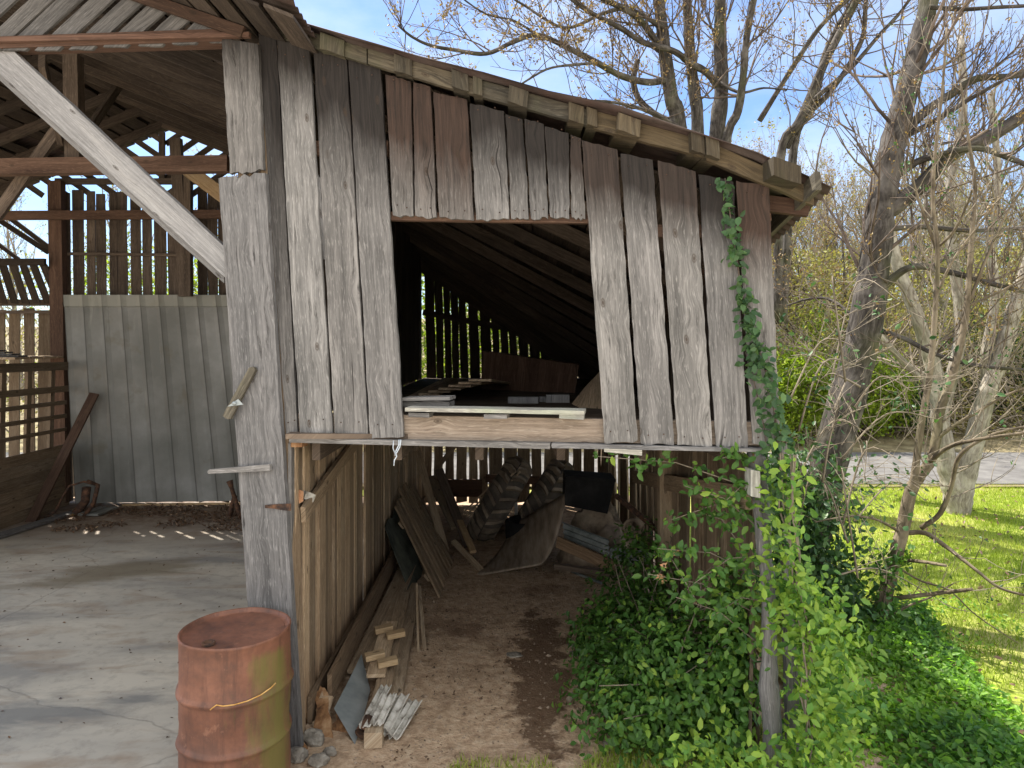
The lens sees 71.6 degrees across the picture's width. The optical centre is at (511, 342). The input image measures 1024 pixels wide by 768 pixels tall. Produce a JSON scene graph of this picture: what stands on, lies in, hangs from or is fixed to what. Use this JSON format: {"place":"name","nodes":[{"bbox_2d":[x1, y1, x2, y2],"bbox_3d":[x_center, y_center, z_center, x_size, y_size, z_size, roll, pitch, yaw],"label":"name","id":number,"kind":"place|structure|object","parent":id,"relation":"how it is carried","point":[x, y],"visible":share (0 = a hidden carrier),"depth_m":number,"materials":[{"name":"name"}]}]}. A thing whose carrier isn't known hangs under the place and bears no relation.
{"place":"outdoors","nodes":[
{"label":"outdoors","id":0,"kind":"place"},
{"bbox_2d":[0,498,247,767],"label":"concrete floor","id":1,"kind":"structure","parent":0,"point":[42,725],"depth_m":6.17,"materials":[{"name":"concrete"}]},
{"bbox_2d":[0,510,73,538],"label":"floor board","id":2,"kind":"object","parent":1,"relation":"on","point":[18,529],"visible":0.91,"depth_m":9.39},
{"bbox_2d":[25,392,98,521],"bbox_3d":[-6.396,1.618,10.125,0.141,1.760,1.003,0,0,24],"label":"leaning board","id":3,"kind":"object","parent":1,"relation":"on","point":[60,461],"visible":0.93,"depth_m":10.09,"materials":[{"name":"wood"}]},
{"bbox_2d":[45,480,99,517],"bbox_3d":[-6.166,2.236,10.023,0.722,0.620,0.275,0,0,0],"label":"bent pipe frame","id":4,"kind":"object","parent":1,"relation":"on","point":[82,504],"visible":0.84,"depth_m":10.00,"materials":[{"name":"metal"}]},
{"bbox_2d":[78,506,118,515],"bbox_3d":[-5.936,2.420,10.204,0.300,0.030,0.451,0,0,6],"label":"metal sheet","id":5,"kind":"object","parent":1,"relation":"on","point":[100,510],"visible":0.93,"depth_m":10.17,"materials":[{"name":"grey metal"}]},
{"bbox_2d":[50,503,241,532],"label":"leaf litter","id":6,"kind":"object","parent":1,"relation":"on","point":[59,528],"visible":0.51,"depth_m":9.84,"materials":[{"name":"plant"}]},
{"bbox_2d":[226,480,240,518],"bbox_3d":[-3.858,2.187,9.918,0.271,0.551,0.135,0,0,0],"label":"iron stand","id":7,"kind":"object","parent":1,"relation":"on","point":[234,501],"visible":0.85,"depth_m":9.88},
{"bbox_2d":[175,607,293,767],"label":"steel drum","id":8,"kind":"object","parent":1,"relation":"on","point":[232,656],"visible":0.99,"depth_m":3.71,"materials":[{"name":"paint"}]},
{"bbox_2d":[353,554,643,767],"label":"gravel","id":9,"kind":"structure","parent":0,"point":[463,714],"depth_m":5.43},
{"bbox_2d":[0,0,1023,326],"label":"sky","id":10,"kind":"structure","parent":0,"point":[359,19],"materials":[{"name":"blue"}]},
{"bbox_2d":[5,309,1023,451],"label":"wooded bank","id":11,"kind":"structure","parent":0,"point":[887,444],"depth_m":16.90,"materials":[{"name":"green plant"}]},
{"bbox_2d":[0,192,47,397],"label":"woodland tree","id":12,"kind":"object","parent":11,"relation":"on","point":[7,236],"visible":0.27,"depth_m":24.66,"materials":[{"name":"brown plant"}]},
{"bbox_2d":[7,224,218,397],"bbox_3d":[-8.327,-0.656,17.817,7.012,6.028,6.382,0,0,0],"label":"shrub","id":13,"kind":"object","parent":11,"relation":"on","point":[153,281],"visible":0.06,"depth_m":17.65,"materials":[{"name":"green plant"}]},
{"bbox_2d":[68,176,168,294],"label":"woodland tree","id":14,"kind":"object","parent":11,"relation":"on","point":[116,189],"visible":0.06,"depth_m":19.18,"materials":[{"name":"green plant"}]},
{"bbox_2d":[404,274,509,385],"bbox_3d":[-1.709,-0.467,17.397,4.299,5.535,3.702,0,0,0],"label":"shrub","id":15,"kind":"object","parent":11,"relation":"on","point":[424,373],"visible":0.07,"depth_m":16.95,"materials":[{"name":"green plant"}]},
{"bbox_2d":[647,95,804,249],"bbox_3d":[5.741,-2.066,18.664,4.346,8.758,3.411,0,0,35],"label":"woodland tree","id":16,"kind":"object","parent":11,"relation":"on","point":[762,131],"visible":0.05,"depth_m":16.69,"materials":[{"name":"brown plant"}]},
{"bbox_2d":[736,121,838,265],"bbox_3d":[9.220,-3.332,25.933,3.271,9.514,4.506,0,0,-22],"label":"woodland tree","id":17,"kind":"object","parent":11,"relation":"on","point":[759,150],"visible":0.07,"depth_m":25.55,"materials":[{"name":"brown plant"}]},
{"bbox_2d":[772,195,824,373],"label":"woodland tree","id":18,"kind":"object","parent":11,"relation":"on","point":[798,269],"visible":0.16,"depth_m":18.83,"materials":[{"name":"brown plant"}]},
{"bbox_2d":[781,232,835,336],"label":"woodland tree","id":19,"kind":"object","parent":11,"relation":"on","point":[802,242],"visible":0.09,"depth_m":21.39,"materials":[{"name":"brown plant"}]},
{"bbox_2d":[772,200,848,318],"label":"woodland tree","id":20,"kind":"object","parent":11,"relation":"on","point":[832,238],"visible":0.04,"depth_m":26.56,"materials":[{"name":"brown plant"}]},
{"bbox_2d":[777,283,851,362],"bbox_3d":[9.015,0.217,20.034,3.404,3.768,3.023,0,0,0],"label":"shrub","id":21,"kind":"object","parent":11,"relation":"on","point":[809,327],"visible":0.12,"depth_m":19.75,"materials":[{"name":"green plant"}]},
{"bbox_2d":[791,158,841,324],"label":"woodland tree","id":22,"kind":"object","parent":11,"relation":"on","point":[810,243],"visible":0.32,"depth_m":23.37,"materials":[{"name":"brown plant"}]},
{"bbox_2d":[792,191,856,328],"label":"woodland tree","id":23,"kind":"object","parent":11,"relation":"on","point":[826,220],"visible":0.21,"depth_m":27.54,"materials":[{"name":"brown plant"}]},
{"bbox_2d":[797,147,851,297],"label":"woodland tree","id":24,"kind":"object","parent":11,"relation":"on","point":[823,196],"visible":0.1,"depth_m":40.73,"materials":[{"name":"brown plant"}]},
{"bbox_2d":[798,145,873,342],"bbox_3d":[13.091,-3.751,28.924,3.094,8.999,4.262,0,0,35],"label":"woodland tree","id":25,"kind":"object","parent":11,"relation":"on","point":[829,241],"visible":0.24,"depth_m":28.74,"materials":[{"name":"brown plant"}]},
{"bbox_2d":[791,150,925,341],"bbox_3d":[9.233,-1.421,19.226,3.504,7.398,2.544,0,0,25],"label":"woodland tree","id":26,"kind":"object","parent":11,"relation":"on","point":[835,226],"visible":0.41,"depth_m":19.40,"materials":[{"name":"brown plant"}]},
{"bbox_2d":[808,343,920,442],"bbox_3d":[8.445,1.157,17.250,3.054,2.405,2.353,0,0,0],"label":"shrub","id":27,"kind":"object","parent":11,"relation":"on","point":[872,410],"visible":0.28,"depth_m":16.63,"materials":[{"name":"green plant"}]},
{"bbox_2d":[822,167,909,330],"bbox_3d":[11.340,-2.018,23.047,2.674,7.776,3.683,0,0,15],"label":"woodland tree","id":28,"kind":"object","parent":11,"relation":"on","point":[847,220],"visible":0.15,"depth_m":22.99,"materials":[{"name":"brown plant"}]},
{"bbox_2d":[837,154,919,348],"bbox_3d":[14.025,-3.073,27.546,4.035,8.130,3.166,0,0,-16],"label":"woodland tree","id":29,"kind":"object","parent":11,"relation":"on","point":[852,223],"visible":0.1,"depth_m":26.81,"materials":[{"name":"brown plant"}]},
{"bbox_2d":[867,372,929,433],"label":"shrub","id":30,"kind":"object","parent":11,"relation":"on","point":[917,405],"visible":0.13,"depth_m":17.43,"materials":[{"name":"green plant"}]},
{"bbox_2d":[830,104,990,360],"bbox_3d":[11.711,-2.503,20.968,4.476,9.019,3.512,0,0,29],"label":"woodland tree","id":31,"kind":"object","parent":11,"relation":"on","point":[904,221],"visible":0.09,"depth_m":20.95,"materials":[{"name":"brown plant"}]},
{"bbox_2d":[849,75,1023,364],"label":"woodland tree","id":32,"kind":"object","parent":11,"relation":"on","point":[940,303],"visible":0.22,"depth_m":19.26,"materials":[{"name":"brown plant"}]},
{"bbox_2d":[901,113,1021,312],"bbox_3d":[16.081,-3.708,25.900,3.817,9.801,4.864,0,0,14],"label":"woodland tree","id":33,"kind":"object","parent":11,"relation":"on","point":[1003,185],"visible":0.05,"depth_m":25.83,"materials":[{"name":"brown plant"}]},
{"bbox_2d":[916,294,1023,419],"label":"shrub","id":34,"kind":"object","parent":11,"relation":"on","point":[977,329],"visible":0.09,"depth_m":18.82,"materials":[{"name":"green plant"}]},
{"bbox_2d":[956,151,1023,304],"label":"woodland tree","id":35,"kind":"object","parent":11,"relation":"on","point":[996,242],"visible":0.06,"depth_m":30.71,"materials":[{"name":"brown plant"}]},
{"bbox_2d":[959,189,1023,377],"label":"woodland tree","id":36,"kind":"object","parent":11,"relation":"on","point":[1008,247],"visible":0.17,"depth_m":21.41,"materials":[{"name":"brown plant"}]},
{"bbox_2d":[6,452,1023,483],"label":"road","id":37,"kind":"structure","parent":0,"point":[1003,465],"depth_m":13.81,"materials":[{"name":"asphalt"}]},
{"bbox_2d":[6,451,1023,486],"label":"road shoulder","id":38,"kind":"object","parent":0,"point":[1004,485],"depth_m":12.05},
{"bbox_2d":[508,396,537,402],"bbox_3d":[0.099,0.522,6.360,0.271,0.074,0.120,0,0,0],"label":"wood block","id":39,"kind":"object","parent":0,"point":[522,399],"depth_m":6.30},
{"bbox_2d":[291,497,784,767],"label":"dirt floor","id":40,"kind":"structure","parent":0,"point":[429,711],"depth_m":5.29,"materials":[{"name":"soil"}]},
{"bbox_2d":[291,746,307,763],"bbox_3d":[-1.278,2.444,4.210,0.135,0.098,0.094,0,0,0],"label":"foundation stone","id":41,"kind":"object","parent":40,"relation":"on","point":[299,754],"visible":0.73,"depth_m":4.19,"materials":[{"name":"stone"}]},
{"bbox_2d":[303,727,324,746],"bbox_3d":[-1.230,2.439,4.386,0.142,0.112,0.114,0,0,0],"label":"foundation stone","id":42,"kind":"object","parent":40,"relation":"on","point":[313,737],"visible":0.94,"depth_m":4.36,"materials":[{"name":"stone"}]},
{"bbox_2d":[308,752,329,767],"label":"foundation stone","id":43,"kind":"object","parent":40,"relation":"on","point":[318,760],"visible":1,"depth_m":4.14,"materials":[{"name":"stone"}]},
{"bbox_2d":[314,686,332,737],"bbox_3d":[-1.236,2.418,4.585,0.140,0.241,0.376,0,0,-21],"label":"rotten board","id":44,"kind":"object","parent":40,"relation":"on","point":[323,721],"visible":0.82,"depth_m":4.57,"materials":[{"name":"orange wood"}]},
{"bbox_2d":[334,654,369,743],"bbox_3d":[-1.062,2.407,4.856,0.196,0.119,0.991,0,0,0],"label":"metal sheet","id":45,"kind":"object","parent":40,"relation":"on","point":[350,706],"visible":0.96,"depth_m":4.77,"materials":[{"name":"metal"}]},
{"bbox_2d":[327,549,396,696],"bbox_3d":[-1.235,2.280,6.475,0.030,0.240,3.453,0,0,0],"label":"plank","id":46,"kind":"object","parent":40,"relation":"on","point":[338,669],"visible":0.76,"depth_m":5.61,"materials":[{"name":"wood"}]},
{"bbox_2d":[347,557,419,673],"bbox_3d":[-1.110,2.390,6.750,0.170,0.070,3.100,0,0,0],"label":"plank","id":47,"kind":"object","parent":40,"relation":"on","point":[384,612],"visible":0.56,"depth_m":6.20,"materials":[{"name":"wood"}]},
{"bbox_2d":[364,592,409,748],"bbox_3d":[-0.937,2.421,5.533,0.110,0.104,2.440,0,0,-4],"label":"timber","id":48,"kind":"object","parent":40,"relation":"on","point":[373,737],"visible":0.52,"depth_m":5.08,"materials":[{"name":"wood"}]},
{"bbox_2d":[359,684,391,728],"bbox_3d":[-0.881,2.349,4.590,0.078,0.057,0.470,0,0,7],"label":"siding strip","id":49,"kind":"object","parent":48,"relation":"on","point":[375,701],"visible":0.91,"depth_m":4.62,"materials":[{"name":"white paint"}]},
{"bbox_2d":[367,621,397,677],"bbox_3d":[-0.988,2.340,5.459,0.130,0.025,0.950,0,0,-4],"label":"plank","id":50,"kind":"object","parent":48,"relation":"on","point":[386,645],"visible":0.71,"depth_m":5.38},
{"bbox_2d":[364,649,384,661],"bbox_3d":[-1.006,2.295,5.209,0.142,0.050,0.070,0,0,-21],"label":"sawn block","id":51,"kind":"object","parent":50,"relation":"on","point":[374,655],"depth_m":5.19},
{"bbox_2d":[374,623,392,634],"bbox_3d":[-1.030,2.295,5.696,0.142,0.050,0.070,0,0,-21],"label":"sawn block","id":52,"kind":"object","parent":50,"relation":"on","point":[383,628],"depth_m":5.67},
{"bbox_2d":[377,655,397,668],"bbox_3d":[-0.896,2.295,5.104,0.142,0.050,0.070,0,0,-21],"label":"sawn block","id":53,"kind":"object","parent":50,"relation":"on","point":[387,661],"depth_m":5.08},
{"bbox_2d":[386,628,405,639],"bbox_3d":[-0.916,2.295,5.588,0.142,0.050,0.070,0,0,-21],"label":"sawn block","id":54,"kind":"object","parent":50,"relation":"on","point":[395,634],"depth_m":5.57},
{"bbox_2d":[370,693,396,726],"bbox_3d":[-0.816,2.330,4.509,0.089,0.057,0.315,0,0,6],"label":"siding strip","id":55,"kind":"object","parent":48,"relation":"on","point":[381,712],"visible":1,"depth_m":4.50,"materials":[{"name":"white paint"}]},
{"bbox_2d":[385,508,422,589],"bbox_3d":[-1.140,2.160,7.662,0.365,0.638,1.431,0,0,0],"label":"roofing felt","id":56,"kind":"object","parent":40,"relation":"on","point":[405,553],"visible":0.71,"depth_m":7.45,"materials":[{"name":"black"}]},
{"bbox_2d":[387,699,421,739],"bbox_3d":[-0.697,2.437,4.600,0.100,0.056,0.411,0,0,12],"label":"siding strip","id":57,"kind":"object","parent":40,"relation":"on","point":[404,724],"visible":0.69,"depth_m":4.59,"materials":[{"name":"white paint"}]},
{"bbox_2d":[384,702,413,736],"bbox_3d":[-0.730,2.409,4.542,0.089,0.054,0.343,0,0,13],"label":"siding strip","id":58,"kind":"object","parent":57,"relation":"on","point":[406,708],"visible":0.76,"depth_m":4.53,"materials":[{"name":"white paint"}]},
{"bbox_2d":[376,693,408,731],"bbox_3d":[-0.766,2.368,4.557,0.111,0.055,0.379,0,0,8],"label":"siding strip","id":59,"kind":"object","parent":58,"relation":"on","point":[395,709],"visible":0.78,"depth_m":4.55,"materials":[{"name":"white paint"}]},
{"bbox_2d":[392,583,420,694],"bbox_3d":[-0.917,2.440,6.048,0.160,0.030,2.251,0,0,-4],"label":"plank","id":60,"kind":"object","parent":40,"relation":"on","point":[402,666],"visible":0.49,"depth_m":5.68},
{"bbox_2d":[416,583,419,650],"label":"leaning board","id":61,"kind":"object","parent":40,"relation":"on","point":[417,619],"visible":1,"depth_m":6.06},
{"bbox_2d":[418,585,425,649],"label":"leaning board","id":62,"kind":"object","parent":40,"relation":"on","point":[422,619],"visible":0.96,"depth_m":6.09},
{"bbox_2d":[394,482,453,597],"bbox_3d":[-0.999,2.087,7.991,0.686,0.770,2.254,0,0,0],"label":"slatted panel","id":63,"kind":"object","parent":40,"relation":"on","point":[427,541],"visible":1,"depth_m":7.78,"materials":[{"name":"wood"}]},
{"bbox_2d":[414,449,448,549],"bbox_3d":[-0.983,1.892,8.600,0.102,1.080,0.967,0,0,-28],"label":"leaning board","id":64,"kind":"object","parent":40,"relation":"on","point":[435,515],"visible":0.89,"depth_m":8.60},
{"bbox_2d":[435,468,466,547],"bbox_3d":[-0.733,2.024,8.800,0.114,0.760,1.126,0,0,-24],"label":"leaning board","id":65,"kind":"object","parent":40,"relation":"on","point":[448,495],"visible":0.81,"depth_m":8.87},
{"bbox_2d":[457,520,475,552],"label":"leaning board","id":66,"kind":"object","parent":40,"relation":"on","point":[467,537],"visible":0.54,"depth_m":8.20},
{"bbox_2d":[428,475,455,529],"bbox_3d":[-0.890,2.029,9.100,0.123,0.472,1.103,0,0,-23],"label":"leaning board","id":67,"kind":"object","parent":66,"relation":"on","point":[438,493],"visible":0.63,"depth_m":9.10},
{"bbox_2d":[451,540,483,570],"bbox_3d":[-0.502,2.384,7.950,0.064,0.210,0.617,0,0,-34],"label":"leaning board","id":68,"kind":"object","parent":40,"relation":"on","point":[461,549],"visible":0.98,"depth_m":7.94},
{"bbox_2d":[466,456,532,540],"bbox_3d":[-0.156,2.039,9.200,0.857,1.139,1.222,0,0,0],"label":"tractor tyre","id":69,"kind":"object","parent":40,"relation":"on","point":[495,506],"visible":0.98,"depth_m":8.73,"materials":[{"name":"black rubber"}]},
{"bbox_2d":[461,471,520,517],"bbox_3d":[-0.268,1.907,8.974,0.767,0.635,0.265,0,0,10],"label":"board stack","id":70,"kind":"object","parent":69,"relation":"on","point":[476,504],"visible":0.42,"depth_m":8.98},
{"bbox_2d":[447,749,553,767],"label":"weeds","id":71,"kind":"object","parent":40,"relation":"on","point":[472,764],"visible":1,"depth_m":4.14,"materials":[{"name":"green plant"}]},
{"bbox_2d":[505,515,524,537],"bbox_3d":[0.165,2.315,8.700,0.500,0.300,0.500,0,0,0],"label":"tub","id":72,"kind":"object","parent":40,"relation":"on","point":[513,526],"visible":0.32,"depth_m":8.57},
{"bbox_2d":[477,494,564,574],"bbox_3d":[0.266,2.042,8.148,0.907,0.852,1.519,0,0,16],"label":"bent sheet","id":73,"kind":"object","parent":40,"relation":"on","point":[531,542],"visible":0.94,"depth_m":7.82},
{"bbox_2d":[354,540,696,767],"bbox_3d":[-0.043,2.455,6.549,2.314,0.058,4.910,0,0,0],"label":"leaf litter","id":74,"kind":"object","parent":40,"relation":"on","point":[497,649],"visible":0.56,"depth_m":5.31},
{"bbox_2d":[518,459,573,518],"bbox_3d":[0.403,2.085,9.350,0.880,1.123,1.222,0,0,0],"label":"tractor tyre","id":75,"kind":"object","parent":40,"relation":"on","point":[547,488],"visible":0.44,"depth_m":8.89,"materials":[{"name":"black rubber"}]},
{"bbox_2d":[554,562,615,576],"bbox_3d":[0.756,2.360,7.375,0.640,0.088,0.080,0,0,14],"label":"plank","id":76,"kind":"object","parent":40,"relation":"on","point":[573,568],"visible":0.76,"depth_m":7.36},
{"bbox_2d":[556,536,616,571],"bbox_3d":[0.740,2.130,7.150,0.750,0.230,0.030,0,0,43],"label":"plank","id":77,"kind":"object","parent":40,"relation":"on","point":[581,552],"visible":0.79,"depth_m":7.16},
{"bbox_2d":[557,501,637,575],"bbox_3d":[0.988,2.103,7.865,0.988,0.735,0.748,0,0,0],"label":"burlap heap","id":78,"kind":"object","parent":40,"relation":"on","point":[599,524],"visible":0.47,"depth_m":7.69,"materials":[{"name":"fabric"}]},
{"bbox_2d":[562,522,609,557],"bbox_3d":[0.756,2.042,7.296,0.613,0.319,0.084,0,0,43],"label":"ribbed panel","id":79,"kind":"object","parent":78,"relation":"on","point":[589,540],"visible":0.74,"depth_m":7.28,"materials":[{"name":"metal"}]},
{"bbox_2d":[562,470,615,513],"bbox_3d":[0.843,1.635,7.817,0.549,0.420,0.425,0,0,0],"label":"black cabinet","id":80,"kind":"object","parent":78,"relation":"on","point":[588,490],"visible":0.98,"depth_m":7.65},
{"bbox_2d":[551,441,784,767],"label":"honeysuckle bush","id":81,"kind":"object","parent":40,"relation":"on","point":[694,684],"visible":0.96,"depth_m":4.23,"materials":[{"name":"green plant"}]},
{"bbox_2d":[575,715,762,767],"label":"weeds","id":82,"kind":"object","parent":40,"relation":"on","point":[608,763],"visible":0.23,"depth_m":4.16,"materials":[{"name":"green plant"}]},
{"bbox_2d":[653,480,1023,713],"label":"lawn","id":83,"kind":"structure","parent":0,"point":[1018,693],"depth_m":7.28,"materials":[{"name":"plant"}]},
{"bbox_2d":[771,0,1023,575],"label":"leaning tree","id":84,"kind":"object","parent":83,"relation":"on","point":[887,202],"visible":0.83,"depth_m":6.57,"materials":[{"name":"grey plant"}]},
{"bbox_2d":[754,421,953,652],"bbox_3d":[2.581,1.694,6.218,1.784,2.041,2.031,0,0,0],"label":"trunk ivy","id":85,"kind":"object","parent":84,"relation":"attached to","point":[825,554],"visible":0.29,"depth_m":6.03,"materials":[{"name":"green plant"}]},
{"bbox_2d":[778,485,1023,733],"bbox_3d":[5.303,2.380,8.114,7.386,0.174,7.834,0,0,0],"label":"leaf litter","id":86,"kind":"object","parent":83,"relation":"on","point":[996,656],"visible":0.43,"depth_m":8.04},
{"bbox_2d":[781,0,1023,515],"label":"forked tree","id":87,"kind":"object","parent":83,"relation":"on","point":[965,480],"visible":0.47,"depth_m":10.13,"materials":[{"name":"brown plant"}]},
{"bbox_2d":[775,249,1010,596],"bbox_3d":[2.756,0.686,5.428,1.747,2.808,2.607,0,0,37],"label":"brush tangle","id":88,"kind":"object","parent":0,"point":[828,387],"visible":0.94,"depth_m":5.16,"materials":[{"name":"brown plant"}]},
{"bbox_2d":[799,620,1022,767],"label":"vine bed soil","id":89,"kind":"structure","parent":0,"point":[876,759],"depth_m":4.27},
{"bbox_2d":[755,580,1023,676],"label":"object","id":90,"kind":"object","parent":89,"relation":"on","point":[959,635],"visible":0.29,"depth_m":6.08,"materials":[{"name":"green plant"}]},
{"bbox_2d":[768,0,1023,643],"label":"sapling","id":91,"kind":"object","parent":89,"relation":"on","point":[900,536],"visible":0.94,"depth_m":5.90,"materials":[{"name":"brown plant"}]},
{"bbox_2d":[845,543,924,638],"bbox_3d":[3.059,2.162,5.905,0.832,1.004,0.529,0,0,14],"label":"sapling ivy","id":92,"kind":"object","parent":91,"relation":"attached to","point":[897,560],"visible":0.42,"depth_m":5.91,"materials":[{"name":"green plant"}]},
{"bbox_2d":[779,597,1023,767],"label":"ground vines","id":93,"kind":"object","parent":89,"relation":"on","point":[995,738],"visible":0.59,"depth_m":4.53,"materials":[{"name":"green plant"}]},
{"label":"ground","id":94,"kind":"structure","parent":0,"visible":0},
{"bbox_2d":[0,0,832,767],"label":"barn","id":95,"kind":"structure","parent":94,"relation":"on","point":[346,208],"depth_m":4.34,"materials":[{"name":"wood"}]},
{"bbox_2d":[409,378,509,395],"bbox_3d":[-0.499,0.419,7.648,0.958,0.210,3.113,0,0,0],"label":"board pile","id":96,"kind":"object","parent":95,"relation":"on","point":[443,385],"visible":1,"depth_m":6.65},
{"bbox_2d":[484,413,509,418],"bbox_3d":[-0.087,0.421,4.085,0.133,0.027,0.100,0,0,10],"label":"wood block","id":97,"kind":"object","parent":95,"relation":"on","point":[496,415],"depth_m":4.04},
{"bbox_2d":[481,351,578,392],"bbox_3d":[0.197,0.350,8.099,1.403,0.508,0.391,0,0,30],"label":"wooden bin","id":98,"kind":"object","parent":95,"relation":"on","point":[521,373],"visible":0.71,"depth_m":7.91,"materials":[{"name":"wood"}]},
{"bbox_2d":[551,394,568,402],"bbox_3d":[0.431,0.499,6.360,0.156,0.070,0.120,0,0,0],"label":"wood block","id":99,"kind":"object","parent":95,"relation":"on","point":[559,398],"depth_m":6.30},
{"bbox_2d":[559,414,584,419],"bbox_3d":[0.340,0.415,4.013,0.137,0.030,0.100,0,0,10],"label":"wood block","id":100,"kind":"object","parent":95,"relation":"on","point":[578,417],"depth_m":3.96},
{"bbox_2d":[405,406,585,414],"bbox_3d":[-0.096,0.389,4.106,1.035,0.025,0.160,0,0,10],"label":"loose board","id":101,"kind":"object","parent":100,"relation":"on","point":[523,410],"visible":1,"depth_m":4.05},
{"bbox_2d":[402,400,454,406],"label":"loose board","id":102,"kind":"object","parent":101,"relation":"on","point":[430,403],"visible":0.69,"depth_m":4.24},
{"bbox_2d":[402,395,455,400],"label":"loose board","id":103,"kind":"object","parent":102,"relation":"on","point":[429,398],"visible":0.97,"depth_m":4.22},
{"bbox_2d":[572,372,601,408],"bbox_3d":[0.653,0.438,6.124,0.265,0.359,1.027,0,0,7],"label":"loose board","id":104,"kind":"object","parent":95,"relation":"on","point":[589,396],"visible":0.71,"depth_m":6.10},
{"bbox_2d":[622,518,644,538],"bbox_3d":[1.264,1.930,7.381,0.251,0.214,0.074,0,0,0],"label":"hose coil","id":105,"kind":"object","parent":95,"relation":"attached to","point":[640,523],"visible":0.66,"depth_m":7.35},
{"bbox_2d":[614,493,654,530],"bbox_3d":[1.277,1.714,6.950,0.040,0.365,0.691,0,0,-42],"label":"pole","id":106,"kind":"object","parent":95,"relation":"attached to","point":[630,507],"visible":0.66,"depth_m":7.01,"materials":[{"name":"wood"}]},
{"bbox_2d":[715,176,802,554],"bbox_3d":[1.315,0.108,3.789,0.447,2.009,0.166,0,0,16],"label":"climbing vine","id":107,"kind":"object","parent":95,"relation":"attached to","point":[755,355],"visible":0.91,"depth_m":3.78,"materials":[{"name":"green plant"}]},
{"bbox_2d":[647,440,892,767],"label":"bright vine","id":108,"kind":"object","parent":95,"relation":"attached to","point":[798,591],"visible":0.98,"depth_m":3.70,"materials":[{"name":"green plant"}]},
{"bbox_2d":[0,242,1023,452],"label":"thicket","id":109,"kind":"object","parent":94,"relation":"on","point":[950,302],"depth_m":18.05,"materials":[{"name":"plant"}]},
{"bbox_2d":[374,0,830,142],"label":"maple tree","id":110,"kind":"object","parent":94,"relation":"on","point":[659,44],"visible":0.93,"depth_m":11.01,"materials":[{"name":"brown plant"}]},
{"bbox_2d":[776,337,836,446],"bbox_3d":[6.667,1.165,16.491,2.255,2.620,2.123,0,0,-34],"label":"shrub","id":111,"kind":"object","parent":94,"relation":"on","point":[794,418],"visible":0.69,"depth_m":16.22,"materials":[{"name":"green plant"}]},
{"bbox_2d":[731,0,976,323],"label":"slanting tree","id":112,"kind":"object","parent":94,"relation":"on","point":[789,140],"visible":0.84,"depth_m":11.93,"materials":[{"name":"brown plant"}]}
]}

